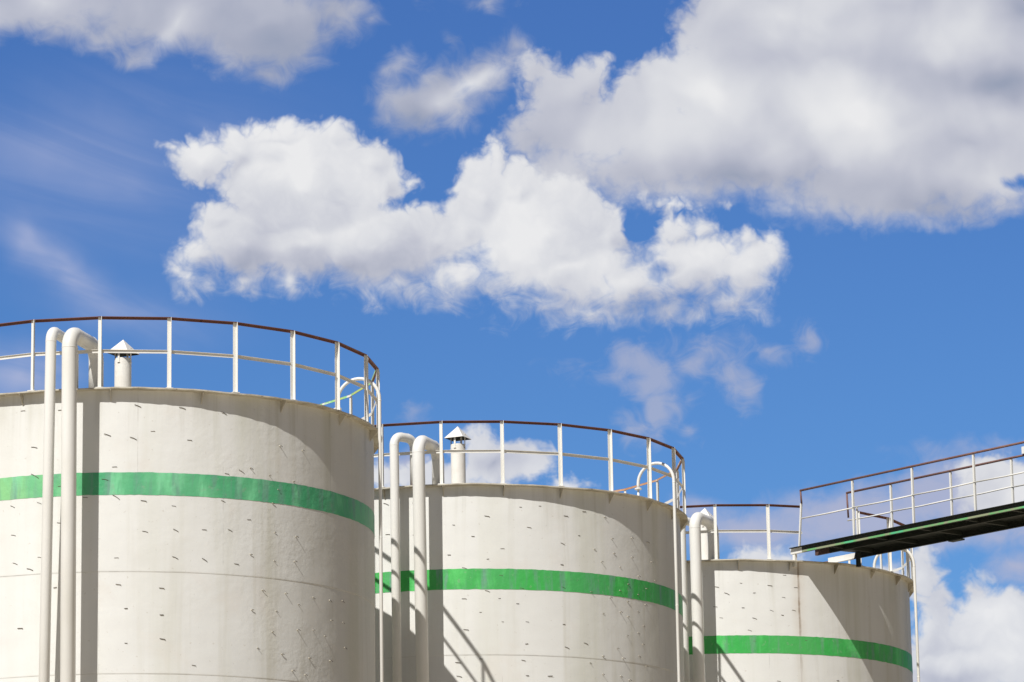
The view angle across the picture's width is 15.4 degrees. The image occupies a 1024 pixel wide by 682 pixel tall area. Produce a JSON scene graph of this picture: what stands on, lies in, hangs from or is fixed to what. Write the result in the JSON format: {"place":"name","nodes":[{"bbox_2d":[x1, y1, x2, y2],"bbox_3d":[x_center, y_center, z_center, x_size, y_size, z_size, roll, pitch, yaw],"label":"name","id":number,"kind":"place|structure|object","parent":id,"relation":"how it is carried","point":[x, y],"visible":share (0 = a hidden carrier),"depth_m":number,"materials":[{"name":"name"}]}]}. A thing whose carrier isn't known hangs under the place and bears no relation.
{"place":"outdoors","nodes":[
{"label":"outdoors","id":0,"kind":"place"},
{"bbox_2d":[0,0,1023,681],"label":"sky","id":1,"kind":"structure","parent":0,"point":[776,245],"materials":[{"name":"blue"}]},
{"label":"ground","id":2,"kind":"structure","parent":0,"visible":0},
{"bbox_2d":[0,316,383,681],"bbox_3d":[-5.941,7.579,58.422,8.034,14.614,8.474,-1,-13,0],"label":"storage tank","id":3,"kind":"object","parent":2,"relation":"on","point":[168,533],"visible":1,"depth_m":56.19,"materials":[{"name":"paint"}]},
{"bbox_2d":[374,420,687,681],"bbox_3d":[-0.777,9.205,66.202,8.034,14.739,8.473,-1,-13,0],"label":"storage tank","id":4,"kind":"object","parent":2,"relation":"on","point":[502,581],"visible":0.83,"depth_m":63.95,"materials":[{"name":"paint"}]},
{"bbox_2d":[680,504,919,681],"bbox_3d":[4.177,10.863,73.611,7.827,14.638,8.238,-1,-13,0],"label":"storage tank","id":5,"kind":"object","parent":2,"relation":"on","point":[768,619],"visible":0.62,"depth_m":71.50,"materials":[{"name":"paint"}]},
{"bbox_2d":[789,441,1023,566],"bbox_3d":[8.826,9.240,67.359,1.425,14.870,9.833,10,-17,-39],"label":"catwalk","id":6,"kind":"object","parent":5,"relation":"on","point":[958,527],"visible":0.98,"depth_m":70.03,"materials":[{"name":"metal"}]}
]}

